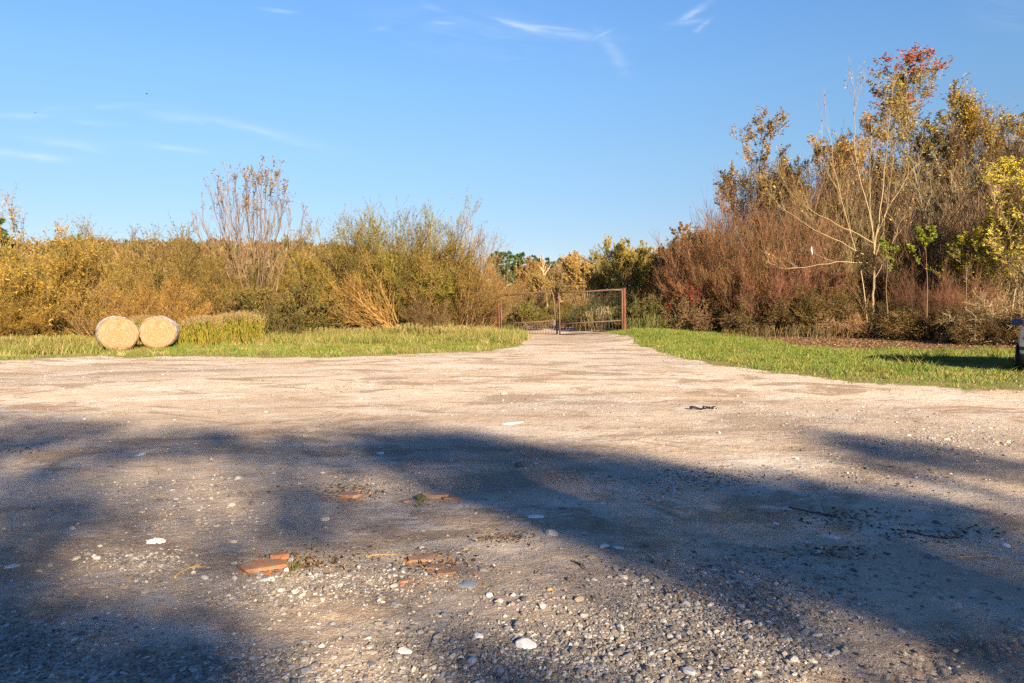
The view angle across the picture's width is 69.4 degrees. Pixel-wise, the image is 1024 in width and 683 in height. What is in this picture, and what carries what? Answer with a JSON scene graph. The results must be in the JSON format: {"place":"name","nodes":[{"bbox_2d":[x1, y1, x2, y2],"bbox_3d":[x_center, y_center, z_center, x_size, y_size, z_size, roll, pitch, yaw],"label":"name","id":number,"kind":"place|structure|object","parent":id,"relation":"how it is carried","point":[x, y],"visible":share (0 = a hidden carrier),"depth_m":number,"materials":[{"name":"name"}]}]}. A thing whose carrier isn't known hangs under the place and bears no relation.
{"place":"outdoors","nodes":[
{"label":"outdoors","id":0,"kind":"place"},
{"bbox_2d":[0,309,1023,682],"bbox_3d":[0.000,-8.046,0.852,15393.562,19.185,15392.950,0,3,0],"label":"ground","id":1,"kind":"structure","parent":0,"point":[44,411],"depth_m":6.00,"materials":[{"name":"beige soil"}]},
{"bbox_2d":[0,278,71,338],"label":"willow shrub","id":2,"kind":"object","parent":1,"relation":"on","point":[32,327],"visible":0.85,"depth_m":27.78,"materials":[{"name":"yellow plant"}]},
{"bbox_2d":[0,333,99,347],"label":"undergrowth","id":3,"kind":"object","parent":1,"relation":"on","point":[75,339],"visible":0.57,"depth_m":25.61,"materials":[{"name":"green plant"}]},
{"bbox_2d":[0,187,124,336],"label":"willow shrub","id":4,"kind":"object","parent":1,"relation":"on","point":[14,273],"visible":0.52,"depth_m":29.66,"materials":[{"name":"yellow plant"}]},
{"bbox_2d":[0,230,130,335],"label":"willow shrub","id":5,"kind":"object","parent":1,"relation":"on","point":[75,286],"visible":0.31,"depth_m":30.84,"materials":[{"name":"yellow plant"}]},
{"bbox_2d":[43,266,156,337],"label":"willow shrub","id":6,"kind":"object","parent":1,"relation":"on","point":[85,324],"visible":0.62,"depth_m":30.16,"materials":[{"name":"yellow plant"}]},
{"bbox_2d":[15,212,189,334],"bbox_3d":[-19.117,-3.068,35.091,7.222,5.911,7.669,3,4,42],"label":"willow shrub","id":7,"kind":"object","parent":1,"relation":"on","point":[85,248],"visible":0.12,"depth_m":33.63,"materials":[{"name":"yellow plant"}]},
{"bbox_2d":[95,316,139,349],"bbox_3d":[-13.488,-0.281,25.310,1.302,1.203,1.327,-2,3,-31],"label":"straw bale","id":8,"kind":"object","parent":1,"relation":"on","point":[119,331],"visible":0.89,"depth_m":24.81,"materials":[{"name":"beige plant"}]},
{"bbox_2d":[72,212,235,324],"bbox_3d":[-17.613,-3.255,35.837,8.073,6.223,7.603,-1,3,-12],"label":"willow shrub","id":9,"kind":"object","parent":1,"relation":"on","point":[184,266],"visible":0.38,"depth_m":34.92,"materials":[{"name":"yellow plant"}]},
{"bbox_2d":[99,262,214,334],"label":"willow shrub","id":10,"kind":"object","parent":1,"relation":"on","point":[152,301],"visible":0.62,"depth_m":30.91,"materials":[{"name":"orange plant"}]},
{"bbox_2d":[139,316,178,347],"bbox_3d":[-12.772,-0.342,26.741,1.310,1.181,1.344,-1,3,-20],"label":"straw bale","id":11,"kind":"object","parent":1,"relation":"on","point":[160,331],"visible":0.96,"depth_m":26.22,"materials":[{"name":"beige plant"}]},
{"bbox_2d":[129,233,263,315],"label":"willow shrub","id":12,"kind":"object","parent":1,"relation":"on","point":[238,284],"visible":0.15,"depth_m":37.59,"materials":[{"name":"yellow plant"}]},
{"bbox_2d":[174,314,223,345],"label":"weeds","id":13,"kind":"object","parent":1,"relation":"on","point":[202,330],"visible":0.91,"depth_m":27.84,"materials":[{"name":"green plant"}]},
{"bbox_2d":[175,266,263,320],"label":"thorn shrub","id":14,"kind":"object","parent":1,"relation":"on","point":[218,311],"visible":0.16,"depth_m":35.22,"materials":[{"name":"brown plant"}]},
{"bbox_2d":[189,247,284,307],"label":"shrub","id":15,"kind":"object","parent":1,"relation":"on","point":[250,278],"visible":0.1,"depth_m":46.81,"materials":[{"name":"green plant"}]},
{"bbox_2d":[209,309,268,343],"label":"weeds","id":16,"kind":"object","parent":1,"relation":"on","point":[242,323],"visible":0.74,"depth_m":29.51,"materials":[{"name":"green plant"}]},
{"bbox_2d":[191,155,313,292],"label":"aspen clump","id":17,"kind":"object","parent":1,"relation":"on","point":[262,245],"visible":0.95,"depth_m":39.81,"materials":[{"name":"brown plant"}]},
{"bbox_2d":[237,559,288,573],"bbox_3d":[-1.456,1.325,4.338,0.270,0.054,0.114,1,7,-36],"label":"broken brick","id":18,"kind":"object","parent":1,"relation":"on","point":[254,566],"visible":0.84,"depth_m":4.31,"materials":[{"name":"brick"}]},
{"bbox_2d":[249,298,307,336],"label":"bramble bush","id":19,"kind":"object","parent":1,"relation":"on","point":[272,316],"visible":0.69,"depth_m":32.06,"materials":[{"name":"green plant"}]},
{"bbox_2d":[223,274,349,331],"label":"bramble bush","id":20,"kind":"object","parent":1,"relation":"on","point":[297,296],"visible":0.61,"depth_m":34.02,"materials":[{"name":"green plant"}]},
{"bbox_2d":[249,250,334,302],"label":"shrub","id":21,"kind":"object","parent":1,"relation":"on","point":[282,283],"visible":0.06,"depth_m":46.62,"materials":[{"name":"green plant"}]},
{"bbox_2d":[296,296,352,333],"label":"bramble bush","id":22,"kind":"object","parent":1,"relation":"on","point":[322,324],"visible":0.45,"depth_m":34.65,"materials":[{"name":"green plant"}]},
{"bbox_2d":[276,213,405,329],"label":"willow shrub","id":23,"kind":"object","parent":1,"relation":"on","point":[308,265],"visible":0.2,"depth_m":37.68,"materials":[{"name":"yellow plant"}]},
{"bbox_2d":[315,248,401,333],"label":"willow shrub","id":24,"kind":"object","parent":1,"relation":"on","point":[366,310],"visible":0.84,"depth_m":34.88,"materials":[{"name":"orange plant"}]},
{"bbox_2d":[290,197,463,328],"bbox_3d":[-6.835,-3.882,38.718,9.492,7.146,9.321,0,3,0],"label":"willow shrub","id":25,"kind":"object","parent":1,"relation":"on","point":[403,273],"visible":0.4,"depth_m":36.39,"materials":[{"name":"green plant"}]},
{"bbox_2d":[279,320,494,335],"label":"undergrowth","id":26,"kind":"object","parent":1,"relation":"on","point":[418,328],"visible":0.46,"depth_m":33.52,"materials":[{"name":"green plant"}]},
{"bbox_2d":[331,187,493,328],"bbox_3d":[-4.995,-4.128,37.786,8.109,7.468,8.074,2,3,35],"label":"willow shrub","id":27,"kind":"object","parent":1,"relation":"on","point":[448,287],"visible":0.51,"depth_m":36.06,"materials":[{"name":"green plant"}]},
{"bbox_2d":[400,290,453,328],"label":"thorn shrub","id":28,"kind":"object","parent":1,"relation":"on","point":[443,320],"visible":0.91,"depth_m":34.69,"materials":[{"name":"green plant"}]},
{"bbox_2d":[1,233,870,307],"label":"wood","id":29,"kind":"object","parent":1,"relation":"on","point":[277,249],"visible":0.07,"depth_m":144.71,"materials":[{"name":"yellow plant"}]},
{"bbox_2d":[394,210,516,327],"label":"dogwood shrub","id":30,"kind":"object","parent":1,"relation":"on","point":[483,314],"visible":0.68,"depth_m":35.92,"materials":[{"name":"brown plant"}]},
{"bbox_2d":[239,492,705,607],"bbox_3d":[-0.274,1.306,5.002,2.655,0.047,2.362,0,3,0],"label":"brick rubble","id":31,"kind":"object","parent":1,"relation":"on","point":[409,562],"visible":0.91,"depth_m":4.33,"materials":[{"name":"brick"}]},
{"bbox_2d":[450,248,514,327],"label":"dogwood shrub","id":32,"kind":"object","parent":1,"relation":"on","point":[490,318],"visible":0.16,"depth_m":40.67,"materials":[{"name":"brown plant"}]},
{"bbox_2d":[495,295,500,327],"bbox_3d":[-0.703,-1.368,39.180,0.343,2.233,0.230,0,3,0],"label":"gate post","id":33,"kind":"object","parent":1,"relation":"on","point":[498,317],"visible":0.51,"depth_m":39.11,"materials":[{"name":"metal"}]},
{"bbox_2d":[500,290,557,334],"bbox_3d":[0.874,-1.469,38.714,3.115,2.419,0.115,1,3,13],"label":"gate leaf","id":34,"kind":"object","parent":33,"relation":"attached to","point":[545,321],"visible":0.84,"depth_m":38.64,"materials":[{"name":"metal"}]},
{"bbox_2d":[3,378,1016,642],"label":"dead leaves","id":35,"kind":"object","parent":1,"relation":"on","point":[319,562],"visible":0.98,"depth_m":4.88,"materials":[{"name":"brown plant"}]},
{"bbox_2d":[510,255,548,304],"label":"autumn tree","id":36,"kind":"object","parent":1,"relation":"on","point":[534,264],"visible":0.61,"depth_m":89.32,"materials":[{"name":"yellow plant"}]},
{"bbox_2d":[502,299,563,330],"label":"bramble bush","id":37,"kind":"object","parent":1,"relation":"on","point":[516,315],"visible":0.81,"depth_m":44.36,"materials":[{"name":"green plant"}]},
{"bbox_2d":[519,269,555,311],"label":"autumn tree","id":38,"kind":"object","parent":1,"relation":"on","point":[542,283],"visible":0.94,"depth_m":71.17,"materials":[{"name":"yellow plant"}]},
{"bbox_2d":[537,260,566,303],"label":"autumn tree","id":39,"kind":"object","parent":1,"relation":"on","point":[550,273],"visible":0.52,"depth_m":97.71,"materials":[{"name":"yellow plant"}]},
{"bbox_2d":[538,298,584,328],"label":"bramble bush","id":40,"kind":"object","parent":1,"relation":"on","point":[567,309],"visible":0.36,"depth_m":47.32,"materials":[{"name":"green plant"}]},
{"bbox_2d":[555,250,596,304],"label":"autumn tree","id":41,"kind":"object","parent":1,"relation":"on","point":[574,266],"visible":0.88,"depth_m":80.76,"materials":[{"name":"yellow plant"}]},
{"bbox_2d":[563,304,600,330],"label":"bramble bush","id":42,"kind":"object","parent":1,"relation":"on","point":[573,319],"visible":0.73,"depth_m":43.41,"materials":[{"name":"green plant"}]},
{"bbox_2d":[579,265,627,303],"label":"willow tree","id":43,"kind":"object","parent":1,"relation":"on","point":[593,283],"visible":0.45,"depth_m":61.24,"materials":[{"name":"green plant"}]},
{"bbox_2d":[583,295,627,329],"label":"bramble bush","id":44,"kind":"object","parent":1,"relation":"on","point":[594,307],"visible":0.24,"depth_m":45.60,"materials":[{"name":"green plant"}]},
{"bbox_2d":[588,234,654,303],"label":"willow tree","id":45,"kind":"object","parent":1,"relation":"on","point":[621,254],"visible":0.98,"depth_m":59.07,"materials":[{"name":"green plant"}]},
{"bbox_2d":[622,288,625,329],"bbox_3d":[5.683,-1.522,37.571,0.237,2.383,0.200,0,3,0],"label":"gate post","id":46,"kind":"object","parent":1,"relation":"on","point":[624,308],"visible":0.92,"depth_m":37.51,"materials":[{"name":"metal"}]},
{"bbox_2d":[558,289,622,334],"bbox_3d":[3.989,-1.478,37.774,3.333,2.402,0.092,1,3,11],"label":"gate leaf","id":47,"kind":"object","parent":46,"relation":"attached to","point":[589,322],"visible":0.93,"depth_m":37.76,"materials":[{"name":"metal"}]},
{"bbox_2d":[610,292,673,327],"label":"bramble bush","id":48,"kind":"object","parent":1,"relation":"on","point":[633,310],"visible":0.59,"depth_m":39.89,"materials":[{"name":"green plant"}]},
{"bbox_2d":[625,245,665,304],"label":"willow tree","id":49,"kind":"object","parent":1,"relation":"on","point":[648,277],"visible":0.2,"depth_m":65.64,"materials":[{"name":"green plant"}]},
{"bbox_2d":[637,291,698,329],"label":"bramble bush","id":50,"kind":"object","parent":1,"relation":"on","point":[674,300],"visible":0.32,"depth_m":40.31,"materials":[{"name":"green plant"}]},
{"bbox_2d":[626,313,715,331],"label":"undergrowth","id":51,"kind":"object","parent":1,"relation":"on","point":[654,323],"visible":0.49,"depth_m":38.50,"materials":[{"name":"green plant"}]},
{"bbox_2d":[660,221,724,291],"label":"autumn tree","id":52,"kind":"object","parent":1,"relation":"on","point":[680,229],"visible":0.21,"depth_m":45.77,"materials":[{"name":"brown plant"}]},
{"bbox_2d":[651,221,734,324],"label":"dogwood shrub","id":53,"kind":"object","parent":1,"relation":"on","point":[657,291],"visible":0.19,"depth_m":42.93,"materials":[{"name":"brown plant"}]},
{"bbox_2d":[664,284,723,331],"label":"spindle bush","id":54,"kind":"object","parent":1,"relation":"on","point":[695,294],"visible":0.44,"depth_m":38.75,"materials":[{"name":"green plant"}]},
{"bbox_2d":[648,193,767,331],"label":"dogwood shrub","id":55,"kind":"object","parent":1,"relation":"on","point":[670,283],"visible":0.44,"depth_m":40.60,"materials":[{"name":"brown plant"}]},
{"bbox_2d":[659,293,762,333],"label":"bramble bush","id":56,"kind":"object","parent":1,"relation":"on","point":[698,318],"visible":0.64,"depth_m":37.85,"materials":[{"name":"brown plant"}]},
{"bbox_2d":[664,168,809,307],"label":"dogwood shrub","id":57,"kind":"object","parent":1,"relation":"on","point":[725,208],"visible":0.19,"depth_m":41.23,"materials":[{"name":"brown plant"}]},
{"bbox_2d":[711,300,769,334],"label":"bramble bush","id":58,"kind":"object","parent":1,"relation":"on","point":[719,313],"visible":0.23,"depth_m":37.20,"materials":[{"name":"brown plant"}]},
{"bbox_2d":[687,172,815,313],"bbox_3d":[12.732,-4.737,39.854,6.656,8.775,7.281,0,3,7],"label":"dogwood shrub","id":59,"kind":"object","parent":1,"relation":"on","point":[758,264],"visible":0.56,"depth_m":38.32,"materials":[{"name":"brown plant"}]},
{"bbox_2d":[713,105,812,247],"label":"poplar tree","id":60,"kind":"object","parent":1,"relation":"on","point":[761,130],"visible":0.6,"depth_m":43.60,"materials":[{"name":"brown plant"}]},
{"bbox_2d":[715,286,828,336],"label":"bramble bush","id":61,"kind":"object","parent":1,"relation":"on","point":[747,322],"visible":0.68,"depth_m":35.37,"materials":[{"name":"brown plant"}]},
{"bbox_2d":[724,228,823,334],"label":"dogwood shrub","id":62,"kind":"object","parent":1,"relation":"on","point":[785,289],"visible":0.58,"depth_m":36.11,"materials":[{"name":"brown plant"}]},
{"bbox_2d":[718,140,844,327],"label":"thorn shrub","id":63,"kind":"object","parent":1,"relation":"on","point":[763,200],"visible":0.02,"depth_m":46.48,"materials":[{"name":"brown plant"}]},
{"bbox_2d":[711,167,862,330],"bbox_3d":[14.230,-4.652,38.910,7.227,8.710,6.607,-1,3,-18],"label":"dogwood shrub","id":64,"kind":"object","parent":1,"relation":"on","point":[831,280],"visible":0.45,"depth_m":37.67,"materials":[{"name":"brown plant"}]},
{"bbox_2d":[751,169,827,329],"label":"alder tree","id":65,"kind":"object","parent":1,"relation":"on","point":[759,176],"visible":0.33,"depth_m":42.55,"materials":[{"name":"brown plant"}]},
{"bbox_2d":[743,153,875,330],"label":"dogwood shrub","id":66,"kind":"object","parent":1,"relation":"on","point":[827,209],"visible":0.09,"depth_m":41.14,"materials":[{"name":"brown plant"}]},
{"bbox_2d":[761,279,869,336],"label":"bramble bush","id":67,"kind":"object","parent":1,"relation":"on","point":[837,302],"visible":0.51,"depth_m":35.08,"materials":[{"name":"brown plant"}]},
{"bbox_2d":[747,150,899,322],"bbox_3d":[17.751,-5.541,41.806,8.864,10.234,8.840,-2,4,-37],"label":"thorn shrub","id":68,"kind":"object","parent":1,"relation":"on","point":[849,253],"visible":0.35,"depth_m":39.70,"materials":[{"name":"brown plant"}]},
{"bbox_2d":[737,124,909,285],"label":"thorn shrub","id":69,"kind":"object","parent":1,"relation":"on","point":[783,202],"visible":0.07,"depth_m":43.09,"materials":[{"name":"brown plant"}]},
{"bbox_2d":[775,140,878,254],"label":"alder tree","id":70,"kind":"object","parent":1,"relation":"on","point":[812,161],"visible":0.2,"depth_m":44.78,"materials":[{"name":"brown plant"}]},
{"bbox_2d":[804,306,869,338],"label":"bramble bush","id":71,"kind":"object","parent":1,"relation":"on","point":[854,332],"visible":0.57,"depth_m":34.35,"materials":[{"name":"brown plant"}]},
{"bbox_2d":[755,125,930,317],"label":"thorn shrub","id":72,"kind":"object","parent":1,"relation":"on","point":[874,184],"visible":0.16,"depth_m":41.30,"materials":[{"name":"brown plant"}]},
{"bbox_2d":[761,50,926,324],"bbox_3d":[15.565,-6.997,34.768,10.185,13.696,3.252,-1,3,-15],"label":"bare tree","id":73,"kind":"object","parent":1,"relation":"on","point":[874,254],"visible":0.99,"depth_m":34.84,"materials":[{"name":"beige plant"}]},
{"bbox_2d":[806,296,899,338],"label":"bramble bush","id":74,"kind":"object","parent":1,"relation":"on","point":[852,316],"visible":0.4,"depth_m":34.79,"materials":[{"name":"brown plant"}]},
{"bbox_2d":[710,332,1016,349],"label":"leaf litter","id":75,"kind":"object","parent":1,"relation":"on","point":[879,340],"visible":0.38,"depth_m":29.39,"materials":[{"name":"brown plant"}]},
{"bbox_2d":[802,131,930,249],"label":"alder tree","id":76,"kind":"object","parent":1,"relation":"on","point":[847,163],"visible":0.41,"depth_m":43.61,"materials":[{"name":"brown plant"}]},
{"bbox_2d":[721,321,1011,338],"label":"undergrowth","id":77,"kind":"object","parent":1,"relation":"on","point":[780,331],"visible":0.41,"depth_m":34.11,"materials":[{"name":"brown plant"}]},
{"bbox_2d":[843,110,914,236],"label":"poplar tree","id":78,"kind":"object","parent":1,"relation":"on","point":[863,118],"visible":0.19,"depth_m":47.33,"materials":[{"name":"orange plant"}]},
{"bbox_2d":[879,238,899,338],"bbox_3d":[17.133,-2.366,33.797,0.914,4.688,0.990,1,3,17],"label":"rowan sapling","id":79,"kind":"object","parent":1,"relation":"on","point":[885,244],"visible":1,"depth_m":33.55,"materials":[{"name":"green plant"}]},
{"bbox_2d":[829,181,957,320],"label":"thorn shrub","id":80,"kind":"object","parent":1,"relation":"on","point":[877,287],"visible":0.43,"depth_m":38.55,"materials":[{"name":"brown plant"}]},
{"bbox_2d":[856,294,935,336],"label":"bramble bush","id":81,"kind":"object","parent":1,"relation":"on","point":[880,309],"visible":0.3,"depth_m":34.57,"materials":[{"name":"brown plant"}]},
{"bbox_2d":[828,137,1008,313],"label":"thorn shrub","id":82,"kind":"object","parent":1,"relation":"on","point":[911,196],"visible":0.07,"depth_m":40.95,"materials":[{"name":"brown plant"}]},
{"bbox_2d":[906,225,937,338],"bbox_3d":[18.013,-2.541,32.693,1.089,5.159,1.006,0,3,-7],"label":"rowan sapling","id":83,"kind":"object","parent":1,"relation":"on","point":[921,237],"visible":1,"depth_m":32.58,"materials":[{"name":"green plant"}]},
{"bbox_2d":[884,250,967,337],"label":"dogwood shrub","id":84,"kind":"object","parent":1,"relation":"on","point":[922,307],"visible":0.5,"depth_m":34.64,"materials":[{"name":"brown plant"}]},
{"bbox_2d":[867,304,991,341],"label":"bramble bush","id":85,"kind":"object","parent":1,"relation":"on","point":[904,329],"visible":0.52,"depth_m":32.39,"materials":[{"name":"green plant"}]},
{"bbox_2d":[865,42,999,306],"bbox_3d":[22.690,-7.686,40.222,6.576,14.741,14.612,1,3,25],"label":"poplar tree","id":86,"kind":"object","parent":1,"relation":"on","point":[903,114],"visible":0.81,"depth_m":37.85,"materials":[{"name":"brown plant"}]},
{"bbox_2d":[864,93,1021,248],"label":"thorn shrub","id":87,"kind":"object","parent":1,"relation":"on","point":[935,178],"visible":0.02,"depth_m":43.11,"materials":[{"name":"brown plant"}]},
{"bbox_2d":[868,170,1021,321],"bbox_3d":[22.553,-4.609,38.965,7.459,8.612,7.439,1,3,16],"label":"thorn shrub","id":88,"kind":"object","parent":1,"relation":"on","point":[904,231],"visible":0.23,"depth_m":38.22,"materials":[{"name":"brown plant"}]},
{"bbox_2d":[878,95,1011,238],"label":"alder tree","id":89,"kind":"object","parent":1,"relation":"on","point":[968,121],"visible":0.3,"depth_m":42.20,"materials":[{"name":"brown plant"}]},
{"bbox_2d":[873,111,1023,315],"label":"thorn shrub","id":90,"kind":"object","parent":1,"relation":"on","point":[958,162],"visible":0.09,"depth_m":39.99,"materials":[{"name":"brown plant"}]},
{"bbox_2d":[923,298,996,335],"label":"bramble bush","id":91,"kind":"object","parent":1,"relation":"on","point":[951,309],"visible":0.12,"depth_m":31.62,"materials":[{"name":"brown plant"}]},
{"bbox_2d":[928,250,1004,324],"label":"dogwood shrub","id":92,"kind":"object","parent":1,"relation":"on","point":[959,297],"visible":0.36,"depth_m":32.87,"materials":[{"name":"brown plant"}]},
{"bbox_2d":[911,170,1023,318],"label":"thorn shrub","id":93,"kind":"object","parent":1,"relation":"on","point":[994,272],"visible":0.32,"depth_m":37.29,"materials":[{"name":"brown plant"}]},
{"bbox_2d":[921,71,1023,235],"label":"alder tree","id":94,"kind":"object","parent":1,"relation":"on","point":[958,97],"visible":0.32,"depth_m":41.82,"materials":[{"name":"brown plant"}]},
{"bbox_2d":[925,212,1023,310],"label":"tree","id":95,"kind":"object","parent":1,"relation":"on","point":[979,236],"visible":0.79,"depth_m":35.11,"materials":[{"name":"green plant"}]},
{"bbox_2d":[927,134,1023,314],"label":"thorn shrub","id":96,"kind":"object","parent":1,"relation":"on","point":[1008,153],"visible":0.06,"depth_m":40.69,"materials":[{"name":"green plant"}]},
{"bbox_2d":[934,283,1023,347],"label":"bramble bush","id":97,"kind":"object","parent":1,"relation":"on","point":[968,302],"visible":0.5,"depth_m":28.99,"materials":[{"name":"brown plant"}]},
{"bbox_2d":[943,305,1023,345],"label":"bramble bush","id":98,"kind":"object","parent":1,"relation":"on","point":[982,328],"visible":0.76,"depth_m":28.18,"materials":[{"name":"brown plant"}]},
{"bbox_2d":[945,155,1023,337],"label":"birch tree","id":99,"kind":"object","parent":1,"relation":"on","point":[1008,163],"visible":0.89,"depth_m":34.23,"materials":[{"name":"yellow plant"}]},
{"bbox_2d":[954,93,1023,315],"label":"alder tree","id":100,"kind":"object","parent":1,"relation":"on","point":[982,121],"visible":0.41,"depth_m":41.12,"materials":[{"name":"brown plant"}]},
{"bbox_2d":[978,110,1023,221],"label":"alder tree","id":101,"kind":"object","parent":1,"relation":"on","point":[1013,132],"visible":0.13,"depth_m":42.21,"materials":[{"name":"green plant"}]},
{"bbox_2d":[1011,319,1023,369],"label":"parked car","id":102,"kind":"object","parent":1,"relation":"on","point":[1019,355],"visible":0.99,"depth_m":17.19,"materials":[{"name":"white paint"}]},
{"bbox_2d":[0,324,1023,400],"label":"grass","id":103,"kind":"structure","parent":0,"point":[339,341],"depth_m":24.03,"materials":[{"name":"green plant"}]},
{"bbox_2d":[0,0,1023,281],"label":"sky","id":104,"kind":"structure","parent":0,"point":[571,124],"materials":[{"name":"blue"}]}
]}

